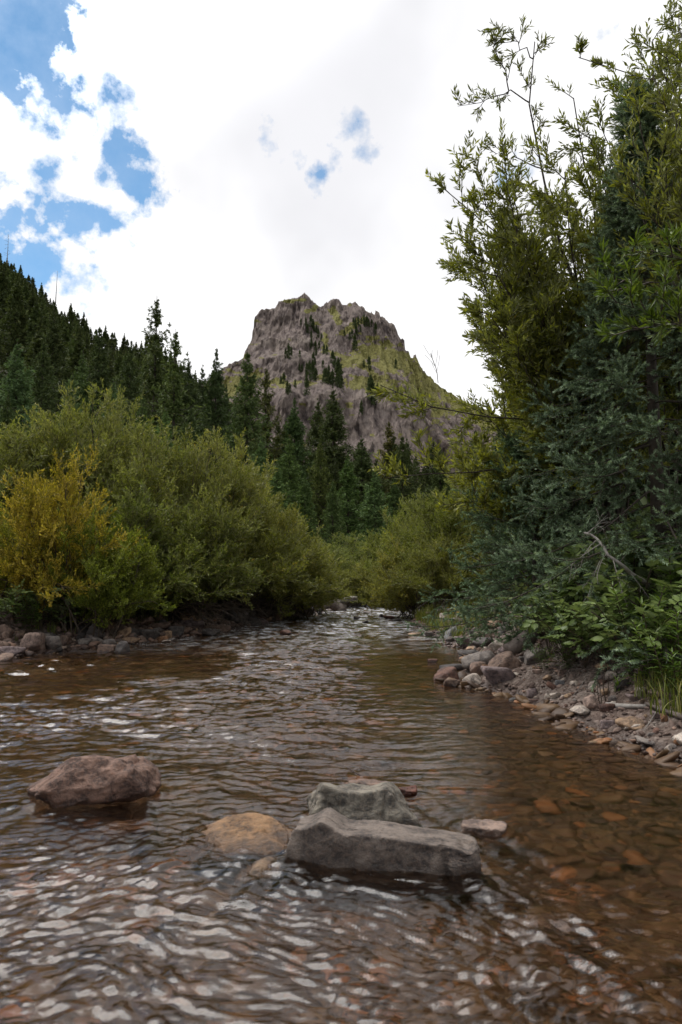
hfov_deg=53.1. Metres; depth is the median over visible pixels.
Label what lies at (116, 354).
spruce tree
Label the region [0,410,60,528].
willow shrub
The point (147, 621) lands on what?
stone
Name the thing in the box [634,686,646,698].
stone
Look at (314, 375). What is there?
fir tree
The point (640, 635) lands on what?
fireweed plant
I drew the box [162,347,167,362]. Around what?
spruce tree
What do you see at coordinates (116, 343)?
spruce tree
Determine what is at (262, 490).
willow shrub
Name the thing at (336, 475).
spruce tree
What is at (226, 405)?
spruce tree
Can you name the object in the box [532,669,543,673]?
stone
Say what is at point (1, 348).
spruce tree
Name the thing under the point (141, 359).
spruce tree
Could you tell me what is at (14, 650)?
stone
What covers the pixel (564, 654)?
fireweed plant
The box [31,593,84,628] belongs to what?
herb plant
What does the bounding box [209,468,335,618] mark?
willow shrub
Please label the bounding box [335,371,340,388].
fir tree
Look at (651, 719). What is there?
stick
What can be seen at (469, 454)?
spruce tree
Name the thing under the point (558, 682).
stone
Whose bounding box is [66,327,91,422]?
spruce tree
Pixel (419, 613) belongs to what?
grass
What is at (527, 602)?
raspberry plant
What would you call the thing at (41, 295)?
spruce tree
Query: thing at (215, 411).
spruce tree
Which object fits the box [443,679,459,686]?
stone
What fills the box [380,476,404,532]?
spruce tree
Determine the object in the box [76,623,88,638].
stone
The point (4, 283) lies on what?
spruce tree
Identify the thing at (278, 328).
mountain
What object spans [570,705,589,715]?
stone
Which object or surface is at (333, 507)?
spruce tree
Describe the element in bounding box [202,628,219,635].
stone
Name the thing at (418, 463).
spruce tree
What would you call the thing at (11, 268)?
spruce tree
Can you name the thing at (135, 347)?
spruce tree
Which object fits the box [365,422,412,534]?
spruce tree
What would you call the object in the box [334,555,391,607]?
willow shrub
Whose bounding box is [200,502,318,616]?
willow shrub
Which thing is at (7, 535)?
willow shrub
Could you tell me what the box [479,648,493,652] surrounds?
stone
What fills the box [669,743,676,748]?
stone
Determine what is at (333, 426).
spruce tree
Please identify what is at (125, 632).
stone
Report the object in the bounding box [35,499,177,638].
willow shrub
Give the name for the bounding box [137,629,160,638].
stone
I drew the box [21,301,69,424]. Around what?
spruce tree
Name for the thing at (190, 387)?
spruce tree
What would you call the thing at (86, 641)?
stone
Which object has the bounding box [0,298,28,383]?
spruce tree
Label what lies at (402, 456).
spruce tree
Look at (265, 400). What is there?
spruce tree
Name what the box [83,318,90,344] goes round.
spruce tree
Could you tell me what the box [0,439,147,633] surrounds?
willow shrub
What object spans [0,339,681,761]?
ground
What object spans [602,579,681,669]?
fireweed plant
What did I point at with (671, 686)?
grass tuft
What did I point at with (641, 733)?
gravel
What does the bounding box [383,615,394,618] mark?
stone
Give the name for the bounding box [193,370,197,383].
spruce tree
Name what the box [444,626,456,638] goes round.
stone
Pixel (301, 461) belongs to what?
spruce tree
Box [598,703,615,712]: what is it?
stone
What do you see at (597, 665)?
stone
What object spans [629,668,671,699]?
grass tuft
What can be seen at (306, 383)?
fir tree
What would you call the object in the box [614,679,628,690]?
stone
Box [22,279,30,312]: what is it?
spruce tree
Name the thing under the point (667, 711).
stick
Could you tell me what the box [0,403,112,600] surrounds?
willow shrub
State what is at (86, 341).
spruce tree
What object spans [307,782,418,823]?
boulder
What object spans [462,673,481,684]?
stone
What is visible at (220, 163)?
sky
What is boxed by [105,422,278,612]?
willow shrub
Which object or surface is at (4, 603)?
herb plant
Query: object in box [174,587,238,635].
dead brush
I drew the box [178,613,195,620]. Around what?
stone
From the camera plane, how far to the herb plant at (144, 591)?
11.33 m
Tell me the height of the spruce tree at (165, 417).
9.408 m
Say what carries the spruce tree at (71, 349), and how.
on the ground at (592, 715)
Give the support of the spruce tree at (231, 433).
on the ground at (592, 715)
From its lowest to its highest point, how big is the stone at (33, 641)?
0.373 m
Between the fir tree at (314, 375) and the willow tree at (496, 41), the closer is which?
the willow tree at (496, 41)
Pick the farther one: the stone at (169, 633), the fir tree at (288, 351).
the fir tree at (288, 351)
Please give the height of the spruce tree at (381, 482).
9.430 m
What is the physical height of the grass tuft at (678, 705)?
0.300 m
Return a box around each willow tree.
[366,339,644,587]
[425,116,681,562]
[451,15,618,521]
[550,0,681,535]
[584,219,681,347]
[606,7,681,333]
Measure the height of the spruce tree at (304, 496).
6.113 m
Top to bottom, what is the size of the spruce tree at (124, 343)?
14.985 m
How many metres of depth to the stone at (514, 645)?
6.75 m
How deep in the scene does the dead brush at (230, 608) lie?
13.08 m
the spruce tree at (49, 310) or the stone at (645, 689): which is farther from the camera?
the spruce tree at (49, 310)
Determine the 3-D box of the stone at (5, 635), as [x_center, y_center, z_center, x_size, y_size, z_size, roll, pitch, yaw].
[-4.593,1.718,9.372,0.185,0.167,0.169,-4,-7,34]
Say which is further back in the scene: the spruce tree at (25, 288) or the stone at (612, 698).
the spruce tree at (25, 288)
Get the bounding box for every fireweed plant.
[510,600,542,634]
[516,564,555,624]
[532,643,554,668]
[550,640,578,669]
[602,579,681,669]
[614,641,663,690]
[628,617,681,684]
[642,546,681,635]
[643,634,681,693]
[651,607,681,671]
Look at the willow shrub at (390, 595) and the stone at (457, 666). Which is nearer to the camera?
the stone at (457, 666)
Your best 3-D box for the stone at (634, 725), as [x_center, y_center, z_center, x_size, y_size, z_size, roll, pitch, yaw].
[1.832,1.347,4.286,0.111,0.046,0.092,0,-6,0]
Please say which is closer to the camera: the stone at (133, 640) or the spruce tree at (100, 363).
the stone at (133, 640)
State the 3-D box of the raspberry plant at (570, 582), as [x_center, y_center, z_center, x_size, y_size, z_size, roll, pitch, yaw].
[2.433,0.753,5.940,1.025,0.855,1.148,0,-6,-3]
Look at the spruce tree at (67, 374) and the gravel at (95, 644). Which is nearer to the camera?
the gravel at (95, 644)
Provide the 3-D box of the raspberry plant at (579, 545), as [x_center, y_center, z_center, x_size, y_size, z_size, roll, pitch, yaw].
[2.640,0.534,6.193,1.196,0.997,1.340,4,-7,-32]
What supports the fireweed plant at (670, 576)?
on the ground at (592, 715)
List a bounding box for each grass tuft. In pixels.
[612,674,626,691]
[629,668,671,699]
[641,660,668,680]
[644,669,681,716]
[650,662,681,692]
[657,625,681,652]
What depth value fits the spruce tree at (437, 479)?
46.23 m
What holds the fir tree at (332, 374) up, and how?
on the mountain
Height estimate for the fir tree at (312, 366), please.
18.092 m
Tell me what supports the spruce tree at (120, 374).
on the ground at (592, 715)
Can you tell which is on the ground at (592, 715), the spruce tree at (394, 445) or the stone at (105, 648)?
the spruce tree at (394, 445)
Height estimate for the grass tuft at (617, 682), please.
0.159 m
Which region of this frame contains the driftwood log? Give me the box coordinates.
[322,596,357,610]
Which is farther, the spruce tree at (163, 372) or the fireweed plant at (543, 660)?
the spruce tree at (163, 372)
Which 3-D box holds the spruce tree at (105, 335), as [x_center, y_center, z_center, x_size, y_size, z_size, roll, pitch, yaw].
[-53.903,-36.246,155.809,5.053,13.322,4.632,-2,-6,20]
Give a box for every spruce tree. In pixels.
[0,261,13,350]
[0,272,28,381]
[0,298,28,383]
[0,308,5,383]
[0,338,40,470]
[0,364,5,429]
[0,394,21,463]
[1,271,16,348]
[10,263,14,272]
[12,297,45,411]
[13,317,54,426]
[18,265,24,280]
[20,344,31,410]
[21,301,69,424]
[21,336,62,459]
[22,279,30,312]
[24,298,51,354]
[25,293,48,345]
[26,275,32,286]
[26,286,38,327]
[38,283,43,297]
[46,298,51,324]
[55,314,67,382]
[55,348,74,406]
[56,350,101,441]
[57,372,86,439]
[60,315,71,381]
[66,303,74,322]
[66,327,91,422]
[67,319,72,347]
[67,323,86,374]
[73,313,82,326]
[80,312,85,330]
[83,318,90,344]
[83,327,119,445]
[83,330,90,360]
[88,344,100,412]
[89,330,93,348]
[94,379,126,444]
[99,345,117,402]
[102,325,108,347]
[106,331,116,367]
[110,299,193,449]
[112,332,118,366]
[113,347,118,381]
[113,347,123,391]
[113,349,134,399]
[115,341,150,441]
[121,333,128,352]
[130,332,215,482]
[130,396,151,459]
[133,342,138,354]
[136,361,156,426]
[137,341,144,365]
[139,354,143,372]
[152,408,181,473]
[157,367,170,421]
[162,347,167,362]
[171,358,207,448]
[178,408,208,487]
[191,365,213,458]
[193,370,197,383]
[195,349,232,484]
[212,349,277,481]
[215,404,245,473]
[219,384,231,447]
[248,368,291,475]
[250,436,279,502]
[267,463,292,530]
[269,420,283,464]
[275,421,292,464]
[276,438,319,531]
[279,398,325,541]
[282,435,318,528]
[294,474,324,543]
[303,398,328,490]
[305,439,346,546]
[309,386,356,514]
[317,482,349,557]
[323,452,366,548]
[323,463,349,543]
[348,471,391,550]
[349,436,386,544]
[358,458,387,530]
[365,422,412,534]
[380,436,413,507]
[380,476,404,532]
[382,437,426,527]
[400,438,423,507]
[413,454,430,505]
[417,440,451,504]
[421,447,454,512]
[451,416,529,601]
[454,430,501,539]
[458,261,680,605]
[465,230,681,608]
[467,404,517,583]
[486,520,540,591]
[498,347,681,574]
[526,434,680,590]
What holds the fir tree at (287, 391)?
on the mountain
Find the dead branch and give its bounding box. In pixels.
[566,509,660,606]
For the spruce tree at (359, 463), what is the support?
on the ground at (592, 715)
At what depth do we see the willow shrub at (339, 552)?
25.49 m
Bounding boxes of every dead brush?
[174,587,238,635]
[198,592,252,631]
[216,593,277,629]
[233,589,283,623]
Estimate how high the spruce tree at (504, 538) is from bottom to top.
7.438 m
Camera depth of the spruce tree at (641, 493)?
9.38 m
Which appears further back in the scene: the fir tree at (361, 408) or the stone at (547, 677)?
the fir tree at (361, 408)
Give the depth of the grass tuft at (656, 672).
4.78 m
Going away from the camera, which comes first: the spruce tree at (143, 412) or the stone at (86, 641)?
the stone at (86, 641)
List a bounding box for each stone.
[0,624,14,634]
[0,640,10,646]
[0,646,25,655]
[0,653,13,661]
[1,631,11,639]
[14,630,24,634]
[19,632,46,651]
[45,636,61,649]
[60,635,71,644]
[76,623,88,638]
[77,638,91,645]
[86,622,105,638]
[86,635,102,641]
[97,644,115,652]
[100,622,114,632]
[102,639,116,644]
[115,641,129,651]
[117,627,131,636]
[122,637,139,643]
[131,628,139,635]
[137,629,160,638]
[139,617,154,625]
[151,622,169,628]
[156,636,168,640]
[163,631,171,637]
[168,626,184,636]
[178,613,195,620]
[179,620,202,626]
[184,627,192,633]
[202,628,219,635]
[219,624,230,631]
[223,610,238,619]
[270,613,283,620]
[280,629,291,634]
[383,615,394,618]
[424,632,432,636]
[434,666,458,680]
[439,663,463,670]
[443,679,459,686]
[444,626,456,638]
[447,636,454,641]
[454,636,472,647]
[457,649,478,655]
[461,650,494,669]
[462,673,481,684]
[470,661,486,675]
[472,637,493,647]
[475,629,494,637]
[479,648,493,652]
[481,666,515,684]
[487,618,501,626]
[488,640,502,650]
[488,651,520,669]
[498,622,509,634]
[503,620,542,653]
[524,649,545,664]
[527,688,537,697]
[529,699,538,703]
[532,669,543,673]
[542,675,551,679]
[546,681,556,689]
[549,692,559,697]
[555,680,564,685]
[557,669,566,676]
[570,681,578,685]
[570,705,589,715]
[582,694,599,709]
[588,681,598,689]
[594,663,610,669]
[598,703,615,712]
[599,688,607,695]
[600,720,614,728]
[605,670,616,680]
[608,695,616,701]
[613,727,622,732]
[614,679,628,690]
[615,716,644,730]
[622,724,640,729]
[625,694,644,700]
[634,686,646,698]
[635,735,654,745]
[648,686,668,697]
[651,710,660,718]
[653,727,658,733]
[660,713,667,721]
[664,745,672,753]
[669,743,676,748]
[671,732,681,744]
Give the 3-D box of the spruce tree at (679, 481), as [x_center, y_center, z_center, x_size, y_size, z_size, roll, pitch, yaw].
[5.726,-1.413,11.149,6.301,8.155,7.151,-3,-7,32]
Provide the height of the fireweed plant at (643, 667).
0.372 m
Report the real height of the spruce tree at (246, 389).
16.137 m
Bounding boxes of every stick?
[605,702,646,708]
[644,702,681,719]
[644,705,659,730]
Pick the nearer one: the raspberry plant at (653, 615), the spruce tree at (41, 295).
the raspberry plant at (653, 615)
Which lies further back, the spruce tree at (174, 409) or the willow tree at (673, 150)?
the spruce tree at (174, 409)
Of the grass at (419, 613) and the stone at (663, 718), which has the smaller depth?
the stone at (663, 718)
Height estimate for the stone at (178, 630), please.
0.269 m
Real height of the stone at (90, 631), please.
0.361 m
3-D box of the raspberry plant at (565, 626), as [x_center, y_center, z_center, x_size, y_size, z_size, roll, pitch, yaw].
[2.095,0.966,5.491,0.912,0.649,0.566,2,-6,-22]
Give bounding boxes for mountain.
[206,293,497,494]
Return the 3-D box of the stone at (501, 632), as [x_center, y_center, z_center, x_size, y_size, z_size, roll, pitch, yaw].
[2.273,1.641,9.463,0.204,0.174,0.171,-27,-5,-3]
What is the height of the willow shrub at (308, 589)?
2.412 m
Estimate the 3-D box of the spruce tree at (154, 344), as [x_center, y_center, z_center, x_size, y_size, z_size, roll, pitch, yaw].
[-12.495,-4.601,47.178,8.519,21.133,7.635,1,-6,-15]
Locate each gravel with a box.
[0,610,315,656]
[407,594,681,762]
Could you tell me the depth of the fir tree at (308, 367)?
519.63 m
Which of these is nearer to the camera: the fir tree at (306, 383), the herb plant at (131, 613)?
the herb plant at (131, 613)
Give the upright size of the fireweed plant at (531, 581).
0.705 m
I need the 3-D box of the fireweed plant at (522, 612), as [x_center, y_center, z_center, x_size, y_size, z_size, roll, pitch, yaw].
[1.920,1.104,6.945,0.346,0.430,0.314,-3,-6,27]
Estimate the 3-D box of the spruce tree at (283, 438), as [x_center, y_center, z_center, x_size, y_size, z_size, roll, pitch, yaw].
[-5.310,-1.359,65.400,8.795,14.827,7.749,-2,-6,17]
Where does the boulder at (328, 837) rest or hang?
in the water
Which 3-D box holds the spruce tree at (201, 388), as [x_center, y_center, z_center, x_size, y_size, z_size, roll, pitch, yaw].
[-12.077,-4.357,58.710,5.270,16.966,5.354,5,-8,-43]
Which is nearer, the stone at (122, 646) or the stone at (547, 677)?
the stone at (547, 677)
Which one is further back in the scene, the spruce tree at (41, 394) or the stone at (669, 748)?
the spruce tree at (41, 394)
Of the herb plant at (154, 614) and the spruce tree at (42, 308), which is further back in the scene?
the spruce tree at (42, 308)
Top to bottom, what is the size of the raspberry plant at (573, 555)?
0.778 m
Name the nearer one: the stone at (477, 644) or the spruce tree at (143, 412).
the stone at (477, 644)
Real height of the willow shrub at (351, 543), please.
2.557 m
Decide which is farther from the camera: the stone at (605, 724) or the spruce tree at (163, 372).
the spruce tree at (163, 372)
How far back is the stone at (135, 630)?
10.90 m
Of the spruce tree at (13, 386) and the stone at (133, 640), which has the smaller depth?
the stone at (133, 640)
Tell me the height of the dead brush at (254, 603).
0.812 m
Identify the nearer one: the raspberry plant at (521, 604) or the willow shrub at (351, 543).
the raspberry plant at (521, 604)
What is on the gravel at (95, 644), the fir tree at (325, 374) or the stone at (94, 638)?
the stone at (94, 638)
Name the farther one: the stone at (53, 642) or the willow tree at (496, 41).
the stone at (53, 642)
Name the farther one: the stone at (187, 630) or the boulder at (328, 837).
the stone at (187, 630)
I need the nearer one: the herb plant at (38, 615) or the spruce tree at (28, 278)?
the herb plant at (38, 615)
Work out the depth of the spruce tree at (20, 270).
156.71 m
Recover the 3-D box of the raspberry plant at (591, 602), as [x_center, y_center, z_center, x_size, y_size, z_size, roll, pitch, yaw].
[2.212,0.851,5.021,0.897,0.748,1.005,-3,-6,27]
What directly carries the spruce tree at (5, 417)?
on the ground at (592, 715)
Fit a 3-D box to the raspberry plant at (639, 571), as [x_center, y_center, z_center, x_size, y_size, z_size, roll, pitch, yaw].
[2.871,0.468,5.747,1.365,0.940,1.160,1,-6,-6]
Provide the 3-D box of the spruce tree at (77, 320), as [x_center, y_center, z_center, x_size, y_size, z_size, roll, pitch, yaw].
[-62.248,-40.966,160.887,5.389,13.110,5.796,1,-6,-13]
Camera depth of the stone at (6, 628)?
9.38 m
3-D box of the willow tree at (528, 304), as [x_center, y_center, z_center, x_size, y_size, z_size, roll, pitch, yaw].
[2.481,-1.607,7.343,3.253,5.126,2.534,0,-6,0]
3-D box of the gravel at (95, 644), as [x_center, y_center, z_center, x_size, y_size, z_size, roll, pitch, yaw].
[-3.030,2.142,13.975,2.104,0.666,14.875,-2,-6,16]
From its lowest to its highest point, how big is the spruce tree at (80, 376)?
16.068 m
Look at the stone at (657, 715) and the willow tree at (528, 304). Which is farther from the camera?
the willow tree at (528, 304)
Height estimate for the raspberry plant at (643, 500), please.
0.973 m
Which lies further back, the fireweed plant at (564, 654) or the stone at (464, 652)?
the stone at (464, 652)
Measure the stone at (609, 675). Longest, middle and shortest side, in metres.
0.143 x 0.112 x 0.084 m
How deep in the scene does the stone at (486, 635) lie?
9.69 m
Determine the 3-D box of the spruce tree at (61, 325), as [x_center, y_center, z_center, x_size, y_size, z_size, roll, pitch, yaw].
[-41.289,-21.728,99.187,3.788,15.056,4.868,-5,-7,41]
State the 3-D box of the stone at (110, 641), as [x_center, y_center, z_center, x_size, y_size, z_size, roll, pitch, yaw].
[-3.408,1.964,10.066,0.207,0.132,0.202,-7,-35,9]
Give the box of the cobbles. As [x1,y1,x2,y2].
[38,652,681,775]
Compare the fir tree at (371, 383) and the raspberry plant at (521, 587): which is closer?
the raspberry plant at (521, 587)
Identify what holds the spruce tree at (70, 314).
on the ground at (592, 715)
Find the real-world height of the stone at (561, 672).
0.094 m
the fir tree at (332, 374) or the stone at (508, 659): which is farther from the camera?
the fir tree at (332, 374)
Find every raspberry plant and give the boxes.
[495,580,578,651]
[506,590,547,618]
[509,590,612,658]
[513,572,581,632]
[532,563,599,619]
[541,599,628,667]
[545,548,608,601]
[545,592,664,671]
[546,511,670,578]
[554,510,663,595]
[556,548,679,638]
[572,556,681,632]
[572,577,681,675]
[588,556,681,649]
[594,603,681,678]
[602,521,681,607]
[608,496,681,573]
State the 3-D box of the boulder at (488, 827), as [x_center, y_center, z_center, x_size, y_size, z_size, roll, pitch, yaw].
[0.577,1.288,2.746,0.184,0.083,0.145,-1,-6,11]
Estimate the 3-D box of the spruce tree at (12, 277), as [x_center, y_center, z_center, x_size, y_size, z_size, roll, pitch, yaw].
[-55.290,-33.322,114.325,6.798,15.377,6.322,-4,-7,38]
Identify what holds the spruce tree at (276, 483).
on the ground at (592, 715)
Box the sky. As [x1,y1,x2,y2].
[0,0,681,415]
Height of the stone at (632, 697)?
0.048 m
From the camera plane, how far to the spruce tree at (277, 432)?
65.71 m
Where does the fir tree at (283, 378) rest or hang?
on the mountain
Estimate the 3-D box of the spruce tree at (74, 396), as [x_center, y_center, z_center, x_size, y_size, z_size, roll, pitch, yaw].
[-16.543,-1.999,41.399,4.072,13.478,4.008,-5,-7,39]
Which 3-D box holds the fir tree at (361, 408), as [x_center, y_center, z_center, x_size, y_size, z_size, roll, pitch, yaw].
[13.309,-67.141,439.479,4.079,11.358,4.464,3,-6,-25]
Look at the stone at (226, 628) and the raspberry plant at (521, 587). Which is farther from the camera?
the stone at (226, 628)
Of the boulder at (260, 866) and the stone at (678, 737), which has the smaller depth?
the boulder at (260, 866)
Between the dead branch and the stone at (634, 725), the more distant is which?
the dead branch
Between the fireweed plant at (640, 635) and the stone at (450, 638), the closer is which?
the fireweed plant at (640, 635)
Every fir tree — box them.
[281,372,285,383]
[285,343,290,358]
[285,380,290,394]
[303,377,311,395]
[306,360,311,375]
[308,360,315,380]
[311,368,315,382]
[322,368,330,384]
[329,368,334,385]
[330,350,334,363]
[334,357,343,385]
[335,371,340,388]
[337,367,344,389]
[352,333,358,350]
[359,399,364,415]
[365,357,371,369]
[365,375,377,402]
[368,384,378,405]
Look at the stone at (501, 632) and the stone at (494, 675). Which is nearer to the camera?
the stone at (494, 675)
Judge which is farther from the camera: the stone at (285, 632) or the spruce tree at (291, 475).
the spruce tree at (291, 475)
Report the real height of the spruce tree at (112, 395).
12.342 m
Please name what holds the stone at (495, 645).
on the ground at (592, 715)
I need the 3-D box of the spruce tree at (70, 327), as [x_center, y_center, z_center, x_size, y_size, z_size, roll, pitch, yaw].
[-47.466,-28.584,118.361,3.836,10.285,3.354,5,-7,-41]
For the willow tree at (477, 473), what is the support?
on the ground at (592, 715)
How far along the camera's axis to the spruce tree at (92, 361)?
92.95 m
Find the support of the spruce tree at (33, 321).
on the ground at (592, 715)
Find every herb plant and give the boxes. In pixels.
[0,578,55,626]
[1,586,62,630]
[5,590,42,633]
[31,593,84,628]
[63,606,81,627]
[105,592,150,630]
[121,579,160,622]
[147,606,161,622]
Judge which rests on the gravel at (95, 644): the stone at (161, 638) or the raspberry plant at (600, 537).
the stone at (161, 638)
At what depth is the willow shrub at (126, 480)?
12.95 m
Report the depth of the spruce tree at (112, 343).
154.23 m
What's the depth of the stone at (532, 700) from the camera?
5.51 m
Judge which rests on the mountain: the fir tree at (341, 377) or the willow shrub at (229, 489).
the fir tree at (341, 377)
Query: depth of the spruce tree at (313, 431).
60.80 m
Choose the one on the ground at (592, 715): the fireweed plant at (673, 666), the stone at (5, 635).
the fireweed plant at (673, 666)
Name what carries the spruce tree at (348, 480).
on the ground at (592, 715)
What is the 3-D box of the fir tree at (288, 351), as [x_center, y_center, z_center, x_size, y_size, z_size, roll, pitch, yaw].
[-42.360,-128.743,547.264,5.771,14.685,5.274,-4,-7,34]
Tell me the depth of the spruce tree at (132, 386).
61.17 m
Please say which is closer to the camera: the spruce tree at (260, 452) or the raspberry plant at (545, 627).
the raspberry plant at (545, 627)
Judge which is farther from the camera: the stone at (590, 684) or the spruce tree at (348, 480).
the spruce tree at (348, 480)
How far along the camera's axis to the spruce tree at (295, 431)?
50.50 m
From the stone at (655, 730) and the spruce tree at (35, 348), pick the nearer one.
the stone at (655, 730)
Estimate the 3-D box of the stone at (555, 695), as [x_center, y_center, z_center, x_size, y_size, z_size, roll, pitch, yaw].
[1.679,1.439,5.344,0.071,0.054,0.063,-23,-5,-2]
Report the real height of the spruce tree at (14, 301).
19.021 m
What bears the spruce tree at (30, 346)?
on the ground at (592, 715)
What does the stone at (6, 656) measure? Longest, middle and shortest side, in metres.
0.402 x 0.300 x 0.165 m
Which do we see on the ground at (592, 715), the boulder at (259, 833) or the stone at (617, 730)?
the stone at (617, 730)
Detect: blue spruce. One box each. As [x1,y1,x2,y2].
[397,428,629,651]
[452,69,681,692]
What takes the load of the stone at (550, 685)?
on the ground at (592, 715)
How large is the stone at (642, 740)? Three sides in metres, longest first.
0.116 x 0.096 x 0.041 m
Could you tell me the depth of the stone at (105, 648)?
9.29 m
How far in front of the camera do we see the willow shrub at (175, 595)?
12.52 m
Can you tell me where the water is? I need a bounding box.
[0,606,681,1023]
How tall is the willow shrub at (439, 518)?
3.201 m
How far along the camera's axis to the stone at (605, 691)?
4.94 m
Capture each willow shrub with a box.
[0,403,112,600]
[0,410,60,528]
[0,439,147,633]
[0,500,77,612]
[3,378,201,550]
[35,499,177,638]
[42,416,247,605]
[55,478,243,617]
[92,482,274,621]
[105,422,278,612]
[167,427,300,610]
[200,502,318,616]
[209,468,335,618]
[224,533,351,619]
[272,509,349,618]
[280,539,352,614]
[317,544,365,589]
[318,530,383,566]
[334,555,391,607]
[347,537,389,564]
[351,532,444,619]
[356,496,425,605]
[362,499,479,607]
[382,527,501,608]
[393,470,504,595]
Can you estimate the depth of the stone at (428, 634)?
11.90 m
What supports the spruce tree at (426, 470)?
on the ground at (592, 715)
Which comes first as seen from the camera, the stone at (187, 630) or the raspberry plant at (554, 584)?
the raspberry plant at (554, 584)
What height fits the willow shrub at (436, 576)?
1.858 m
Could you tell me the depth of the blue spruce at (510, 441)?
7.45 m
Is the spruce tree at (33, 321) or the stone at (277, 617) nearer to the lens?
the stone at (277, 617)
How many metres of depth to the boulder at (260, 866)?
2.35 m
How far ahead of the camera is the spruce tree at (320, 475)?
41.15 m
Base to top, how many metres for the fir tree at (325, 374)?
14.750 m
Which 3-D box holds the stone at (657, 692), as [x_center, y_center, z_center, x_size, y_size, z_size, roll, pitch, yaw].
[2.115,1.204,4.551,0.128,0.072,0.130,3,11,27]
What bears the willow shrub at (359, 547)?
on the ground at (592, 715)
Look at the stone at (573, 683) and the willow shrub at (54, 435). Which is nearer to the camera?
the stone at (573, 683)
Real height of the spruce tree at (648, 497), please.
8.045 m
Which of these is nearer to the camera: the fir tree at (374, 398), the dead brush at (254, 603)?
the dead brush at (254, 603)
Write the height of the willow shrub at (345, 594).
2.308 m
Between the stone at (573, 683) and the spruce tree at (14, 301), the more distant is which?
the spruce tree at (14, 301)
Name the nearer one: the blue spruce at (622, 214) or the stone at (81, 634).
the blue spruce at (622, 214)
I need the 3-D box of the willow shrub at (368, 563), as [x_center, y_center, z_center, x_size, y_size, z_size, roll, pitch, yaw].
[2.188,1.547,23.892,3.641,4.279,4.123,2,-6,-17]
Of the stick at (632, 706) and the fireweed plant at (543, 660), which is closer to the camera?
the stick at (632, 706)
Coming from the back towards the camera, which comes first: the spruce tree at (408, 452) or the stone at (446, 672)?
the spruce tree at (408, 452)
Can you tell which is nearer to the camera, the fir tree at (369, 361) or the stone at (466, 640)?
the stone at (466, 640)
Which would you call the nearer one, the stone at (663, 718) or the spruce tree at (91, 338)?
the stone at (663, 718)
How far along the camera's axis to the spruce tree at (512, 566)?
11.99 m
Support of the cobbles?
on the ground at (592, 715)
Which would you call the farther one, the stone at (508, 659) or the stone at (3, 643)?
the stone at (3, 643)
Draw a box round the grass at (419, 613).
[5,582,531,640]
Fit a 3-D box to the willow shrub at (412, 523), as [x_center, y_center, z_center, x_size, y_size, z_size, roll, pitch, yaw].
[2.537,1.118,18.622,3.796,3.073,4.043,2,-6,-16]
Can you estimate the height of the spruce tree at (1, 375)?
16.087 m
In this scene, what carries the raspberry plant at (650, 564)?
on the ground at (592, 715)
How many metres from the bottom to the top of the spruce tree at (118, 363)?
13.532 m
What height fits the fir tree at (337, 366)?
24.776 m
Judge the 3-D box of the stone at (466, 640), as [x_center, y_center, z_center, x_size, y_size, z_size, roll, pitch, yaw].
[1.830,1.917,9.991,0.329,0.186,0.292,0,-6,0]
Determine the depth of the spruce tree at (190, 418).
40.52 m
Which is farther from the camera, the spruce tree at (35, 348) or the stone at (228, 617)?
the spruce tree at (35, 348)
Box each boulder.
[27,754,160,807]
[201,812,292,854]
[250,856,273,875]
[285,807,480,875]
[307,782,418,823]
[348,779,387,785]
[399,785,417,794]
[461,819,506,836]
[548,919,570,931]
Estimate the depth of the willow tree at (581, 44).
6.80 m
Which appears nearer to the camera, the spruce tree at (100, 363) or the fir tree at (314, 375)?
the spruce tree at (100, 363)
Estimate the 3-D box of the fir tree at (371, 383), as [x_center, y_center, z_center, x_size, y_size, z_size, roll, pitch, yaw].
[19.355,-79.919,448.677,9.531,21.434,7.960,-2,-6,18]
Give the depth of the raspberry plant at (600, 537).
6.59 m
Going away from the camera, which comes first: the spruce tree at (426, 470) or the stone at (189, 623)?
the stone at (189, 623)
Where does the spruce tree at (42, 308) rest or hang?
on the ground at (592, 715)
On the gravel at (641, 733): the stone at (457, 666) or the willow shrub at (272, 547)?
the stone at (457, 666)
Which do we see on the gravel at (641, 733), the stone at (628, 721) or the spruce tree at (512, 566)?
the stone at (628, 721)
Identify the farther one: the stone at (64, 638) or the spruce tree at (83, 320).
the spruce tree at (83, 320)
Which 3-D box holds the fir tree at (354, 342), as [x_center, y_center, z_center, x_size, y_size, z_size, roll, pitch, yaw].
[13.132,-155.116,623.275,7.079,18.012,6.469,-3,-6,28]
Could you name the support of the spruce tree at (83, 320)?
on the ground at (592, 715)
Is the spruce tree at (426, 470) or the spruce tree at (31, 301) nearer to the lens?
the spruce tree at (426, 470)
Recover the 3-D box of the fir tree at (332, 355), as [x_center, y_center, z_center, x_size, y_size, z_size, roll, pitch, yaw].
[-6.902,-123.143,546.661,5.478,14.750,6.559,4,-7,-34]
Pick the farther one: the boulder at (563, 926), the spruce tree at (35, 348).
the spruce tree at (35, 348)
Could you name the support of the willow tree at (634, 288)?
on the ground at (592, 715)
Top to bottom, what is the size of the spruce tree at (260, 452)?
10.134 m
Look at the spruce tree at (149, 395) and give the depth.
84.66 m
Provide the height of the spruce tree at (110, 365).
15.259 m
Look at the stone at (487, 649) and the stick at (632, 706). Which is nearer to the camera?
the stick at (632, 706)
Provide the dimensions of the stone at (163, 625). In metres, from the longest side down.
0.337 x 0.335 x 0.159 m
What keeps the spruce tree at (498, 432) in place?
on the ground at (592, 715)
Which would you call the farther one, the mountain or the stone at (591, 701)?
the mountain
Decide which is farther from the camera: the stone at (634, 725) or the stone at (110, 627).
the stone at (110, 627)
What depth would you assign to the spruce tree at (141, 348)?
157.57 m
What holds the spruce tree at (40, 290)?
on the ground at (592, 715)
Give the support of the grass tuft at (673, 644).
on the ground at (592, 715)

